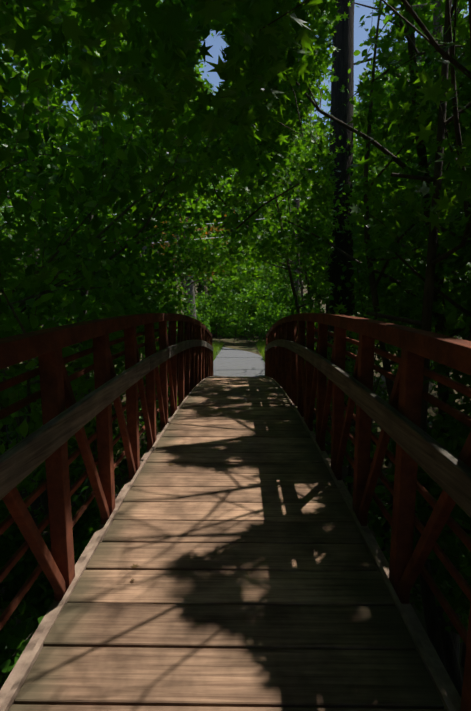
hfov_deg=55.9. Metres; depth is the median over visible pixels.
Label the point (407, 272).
tree sapling
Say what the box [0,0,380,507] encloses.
tree
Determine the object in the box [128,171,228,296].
tree
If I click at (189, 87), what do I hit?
tree
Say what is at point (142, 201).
tree sapling
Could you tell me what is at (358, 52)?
tree
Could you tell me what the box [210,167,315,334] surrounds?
tree
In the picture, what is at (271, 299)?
shrub
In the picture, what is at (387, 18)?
tree
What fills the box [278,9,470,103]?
tree
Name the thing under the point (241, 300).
shrub
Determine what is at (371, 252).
tree sapling
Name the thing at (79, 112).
tree
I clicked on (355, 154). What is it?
tree
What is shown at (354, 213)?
tree
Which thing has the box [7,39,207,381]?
tree
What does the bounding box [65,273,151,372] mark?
tree sapling
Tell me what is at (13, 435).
shrub
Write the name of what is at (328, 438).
shrub
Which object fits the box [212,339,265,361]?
verge grass
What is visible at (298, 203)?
tree
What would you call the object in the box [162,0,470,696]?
tree
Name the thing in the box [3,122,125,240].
tree
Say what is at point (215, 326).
shrub
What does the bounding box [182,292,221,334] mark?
shrub
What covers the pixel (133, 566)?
deck fallen leaves
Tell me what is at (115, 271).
tree sapling
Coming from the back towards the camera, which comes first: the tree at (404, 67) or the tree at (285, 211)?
the tree at (285, 211)
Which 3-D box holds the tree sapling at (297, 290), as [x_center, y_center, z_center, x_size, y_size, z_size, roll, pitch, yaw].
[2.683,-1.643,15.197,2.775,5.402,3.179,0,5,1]
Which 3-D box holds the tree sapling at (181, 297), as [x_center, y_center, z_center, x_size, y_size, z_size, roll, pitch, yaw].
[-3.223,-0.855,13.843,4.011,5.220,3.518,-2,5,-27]
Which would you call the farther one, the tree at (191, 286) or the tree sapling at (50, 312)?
the tree at (191, 286)
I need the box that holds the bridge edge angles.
[0,376,460,710]
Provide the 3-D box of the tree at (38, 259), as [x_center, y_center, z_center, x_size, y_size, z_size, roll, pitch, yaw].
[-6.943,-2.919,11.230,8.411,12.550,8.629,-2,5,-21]
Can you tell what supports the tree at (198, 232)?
on the ground at (242, 343)
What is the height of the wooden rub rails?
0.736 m
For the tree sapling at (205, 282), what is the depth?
34.60 m
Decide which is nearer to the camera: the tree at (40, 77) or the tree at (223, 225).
the tree at (40, 77)
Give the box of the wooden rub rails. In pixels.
[0,339,470,517]
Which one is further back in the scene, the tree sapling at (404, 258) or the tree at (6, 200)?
the tree at (6, 200)
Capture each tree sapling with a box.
[0,0,113,128]
[0,8,124,639]
[0,44,176,532]
[0,127,127,521]
[0,223,172,600]
[0,265,140,417]
[0,272,98,639]
[10,115,192,481]
[15,201,202,419]
[23,279,92,392]
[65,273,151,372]
[74,249,199,335]
[173,268,228,324]
[200,271,246,338]
[219,124,453,435]
[253,266,285,310]
[261,151,470,567]
[276,223,321,323]
[281,213,414,427]
[304,227,460,514]
[305,37,470,558]
[311,240,396,354]
[314,0,470,537]
[327,229,466,393]
[342,164,468,667]
[383,309,470,611]
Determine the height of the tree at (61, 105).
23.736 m
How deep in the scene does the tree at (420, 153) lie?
6.78 m
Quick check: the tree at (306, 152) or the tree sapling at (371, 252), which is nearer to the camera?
the tree sapling at (371, 252)
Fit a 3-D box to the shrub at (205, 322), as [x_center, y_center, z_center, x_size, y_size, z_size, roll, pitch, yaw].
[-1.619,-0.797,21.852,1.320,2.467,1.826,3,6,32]
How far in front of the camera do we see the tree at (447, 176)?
6.24 m
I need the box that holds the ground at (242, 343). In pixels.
[0,266,470,687]
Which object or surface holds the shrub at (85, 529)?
on the ground at (242, 343)
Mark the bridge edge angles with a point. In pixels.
(449, 695)
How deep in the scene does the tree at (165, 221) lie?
17.32 m
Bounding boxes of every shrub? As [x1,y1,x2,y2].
[0,401,121,523]
[0,479,100,689]
[0,596,43,682]
[10,406,87,482]
[29,410,146,559]
[112,358,177,452]
[143,289,201,357]
[181,293,231,337]
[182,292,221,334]
[192,314,210,331]
[195,277,246,339]
[199,273,266,345]
[222,280,280,339]
[223,287,271,343]
[225,282,275,340]
[227,282,300,341]
[241,298,265,337]
[260,281,324,339]
[286,306,325,351]
[313,358,390,466]
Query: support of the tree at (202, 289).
on the ground at (242, 343)
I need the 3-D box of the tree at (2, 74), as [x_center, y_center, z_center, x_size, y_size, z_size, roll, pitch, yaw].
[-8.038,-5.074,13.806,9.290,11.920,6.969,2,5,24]
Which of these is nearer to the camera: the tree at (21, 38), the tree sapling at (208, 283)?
the tree at (21, 38)
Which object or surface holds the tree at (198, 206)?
on the ground at (242, 343)
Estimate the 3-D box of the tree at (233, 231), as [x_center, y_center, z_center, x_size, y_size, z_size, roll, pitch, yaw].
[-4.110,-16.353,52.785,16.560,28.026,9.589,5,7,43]
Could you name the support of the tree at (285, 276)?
on the ground at (242, 343)
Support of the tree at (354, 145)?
on the ground at (242, 343)
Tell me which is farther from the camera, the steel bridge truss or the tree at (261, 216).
the tree at (261, 216)
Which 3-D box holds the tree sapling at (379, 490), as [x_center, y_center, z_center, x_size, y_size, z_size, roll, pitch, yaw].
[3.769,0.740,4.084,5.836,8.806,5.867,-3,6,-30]
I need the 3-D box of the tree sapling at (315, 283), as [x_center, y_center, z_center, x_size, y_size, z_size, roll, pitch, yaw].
[2.202,-0.604,9.438,4.160,9.314,5.379,3,6,34]
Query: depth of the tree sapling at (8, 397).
3.55 m
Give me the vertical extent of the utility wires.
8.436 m
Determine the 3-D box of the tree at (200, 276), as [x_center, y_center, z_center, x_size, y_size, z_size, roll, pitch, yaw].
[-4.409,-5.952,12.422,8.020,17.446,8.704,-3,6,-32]
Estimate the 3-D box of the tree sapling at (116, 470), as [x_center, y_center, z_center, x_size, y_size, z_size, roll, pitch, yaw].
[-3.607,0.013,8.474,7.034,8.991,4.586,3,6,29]
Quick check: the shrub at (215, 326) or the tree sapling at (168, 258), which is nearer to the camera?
the tree sapling at (168, 258)
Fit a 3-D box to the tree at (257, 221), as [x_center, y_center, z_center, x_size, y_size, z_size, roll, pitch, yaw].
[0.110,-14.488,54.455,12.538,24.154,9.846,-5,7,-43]
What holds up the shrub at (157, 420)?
on the ground at (242, 343)
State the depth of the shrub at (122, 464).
8.68 m
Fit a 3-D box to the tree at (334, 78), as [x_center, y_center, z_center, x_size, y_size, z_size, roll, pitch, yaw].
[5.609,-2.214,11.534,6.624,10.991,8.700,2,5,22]
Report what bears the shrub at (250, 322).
on the ground at (242, 343)
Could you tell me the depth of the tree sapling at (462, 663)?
6.71 m
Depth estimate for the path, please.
18.36 m
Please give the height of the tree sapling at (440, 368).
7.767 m
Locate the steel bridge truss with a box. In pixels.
[0,313,470,710]
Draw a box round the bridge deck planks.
[8,377,446,710]
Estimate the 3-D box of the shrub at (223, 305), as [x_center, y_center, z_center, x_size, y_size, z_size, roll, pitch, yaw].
[0.123,-3.113,31.430,5.637,5.368,4.723,0,5,1]
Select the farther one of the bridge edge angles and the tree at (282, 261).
the tree at (282, 261)
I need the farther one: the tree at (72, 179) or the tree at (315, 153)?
the tree at (315, 153)
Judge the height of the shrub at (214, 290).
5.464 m
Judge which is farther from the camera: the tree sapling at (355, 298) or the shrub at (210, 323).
the shrub at (210, 323)
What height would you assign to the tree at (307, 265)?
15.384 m
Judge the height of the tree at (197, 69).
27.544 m
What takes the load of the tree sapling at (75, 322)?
on the ground at (242, 343)
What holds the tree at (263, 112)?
on the ground at (242, 343)
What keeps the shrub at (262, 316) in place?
on the ground at (242, 343)
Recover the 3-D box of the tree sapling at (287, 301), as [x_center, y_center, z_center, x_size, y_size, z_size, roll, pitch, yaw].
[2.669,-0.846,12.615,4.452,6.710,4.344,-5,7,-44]
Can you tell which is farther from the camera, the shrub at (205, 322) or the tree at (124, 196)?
the shrub at (205, 322)
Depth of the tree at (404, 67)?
32.10 m
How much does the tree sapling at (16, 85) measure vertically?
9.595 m
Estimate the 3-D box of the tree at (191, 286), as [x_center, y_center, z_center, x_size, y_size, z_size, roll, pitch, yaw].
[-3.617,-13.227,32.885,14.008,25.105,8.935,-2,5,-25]
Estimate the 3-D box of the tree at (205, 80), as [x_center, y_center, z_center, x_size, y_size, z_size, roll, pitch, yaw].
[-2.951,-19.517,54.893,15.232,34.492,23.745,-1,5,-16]
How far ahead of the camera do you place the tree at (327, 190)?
8.02 m
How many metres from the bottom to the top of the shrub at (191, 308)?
3.466 m
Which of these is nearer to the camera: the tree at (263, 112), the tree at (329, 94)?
the tree at (263, 112)
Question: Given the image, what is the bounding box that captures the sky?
[0,0,468,174]
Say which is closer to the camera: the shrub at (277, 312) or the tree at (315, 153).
the shrub at (277, 312)
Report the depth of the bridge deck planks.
2.32 m
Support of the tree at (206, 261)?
on the ground at (242, 343)
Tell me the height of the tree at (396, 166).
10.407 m
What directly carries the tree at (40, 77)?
on the ground at (242, 343)
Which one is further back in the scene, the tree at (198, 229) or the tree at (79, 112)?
the tree at (79, 112)
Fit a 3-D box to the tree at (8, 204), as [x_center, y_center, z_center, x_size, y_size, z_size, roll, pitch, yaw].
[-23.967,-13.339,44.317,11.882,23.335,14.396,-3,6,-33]
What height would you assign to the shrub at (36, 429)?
2.716 m
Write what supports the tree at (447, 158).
on the ground at (242, 343)
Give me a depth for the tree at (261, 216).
52.48 m
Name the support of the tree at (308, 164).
on the ground at (242, 343)
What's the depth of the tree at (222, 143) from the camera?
6.80 m
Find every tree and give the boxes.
[0,0,305,337]
[0,0,339,149]
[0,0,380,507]
[0,0,470,237]
[0,0,470,293]
[0,1,378,313]
[0,5,181,508]
[0,30,129,326]
[0,43,263,367]
[0,50,120,277]
[0,102,39,234]
[0,190,41,212]
[2,100,113,217]
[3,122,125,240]
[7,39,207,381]
[37,0,470,360]
[51,104,255,359]
[72,97,151,253]
[87,91,223,326]
[93,0,470,670]
[120,98,240,304]
[122,0,322,117]
[127,40,255,318]
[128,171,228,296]
[139,0,231,254]
[150,206,239,315]
[154,36,446,431]
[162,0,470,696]
[180,186,247,292]
[181,219,258,335]
[184,0,470,674]
[196,83,304,336]
[197,169,292,326]
[201,74,276,333]
[202,0,469,278]
[208,111,376,312]
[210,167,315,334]
[218,224,304,334]
[227,189,301,281]
[255,253,313,299]
[264,172,313,287]
[271,159,325,267]
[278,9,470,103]
[280,239,360,283]
[288,209,464,400]
[291,111,317,300]
[293,86,384,305]
[313,86,362,160]
[315,35,470,405]
[316,95,470,338]
[317,62,470,356]
[317,124,470,258]
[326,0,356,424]
[326,125,373,184]
[328,0,460,363]
[353,0,468,147]
[353,25,465,200]
[353,106,373,242]
[371,427,429,490]
[400,37,470,245]
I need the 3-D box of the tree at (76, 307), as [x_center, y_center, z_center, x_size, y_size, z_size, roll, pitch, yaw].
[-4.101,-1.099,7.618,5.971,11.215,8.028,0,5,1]
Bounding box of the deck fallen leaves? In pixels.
[131,377,259,581]
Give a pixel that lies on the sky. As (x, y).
(360, 34)
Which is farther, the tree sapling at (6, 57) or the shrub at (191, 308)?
the shrub at (191, 308)
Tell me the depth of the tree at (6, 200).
35.61 m
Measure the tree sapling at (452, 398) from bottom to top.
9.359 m
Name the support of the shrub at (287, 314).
on the ground at (242, 343)
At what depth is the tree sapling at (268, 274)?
37.47 m
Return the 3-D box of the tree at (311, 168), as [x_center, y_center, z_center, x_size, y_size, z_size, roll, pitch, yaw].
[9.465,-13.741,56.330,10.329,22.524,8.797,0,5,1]
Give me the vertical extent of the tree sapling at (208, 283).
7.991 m
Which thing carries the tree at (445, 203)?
on the ground at (242, 343)
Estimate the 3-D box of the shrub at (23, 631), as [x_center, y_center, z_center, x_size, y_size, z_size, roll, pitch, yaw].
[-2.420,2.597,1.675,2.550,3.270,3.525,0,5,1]
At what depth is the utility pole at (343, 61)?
12.58 m
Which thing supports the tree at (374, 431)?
on the ground at (242, 343)
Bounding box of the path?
[213,347,264,376]
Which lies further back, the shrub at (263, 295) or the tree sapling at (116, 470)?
the shrub at (263, 295)
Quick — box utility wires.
[0,168,319,242]
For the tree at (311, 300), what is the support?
on the ground at (242, 343)
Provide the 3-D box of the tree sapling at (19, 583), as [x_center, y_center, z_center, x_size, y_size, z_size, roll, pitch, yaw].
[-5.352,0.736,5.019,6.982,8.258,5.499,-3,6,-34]

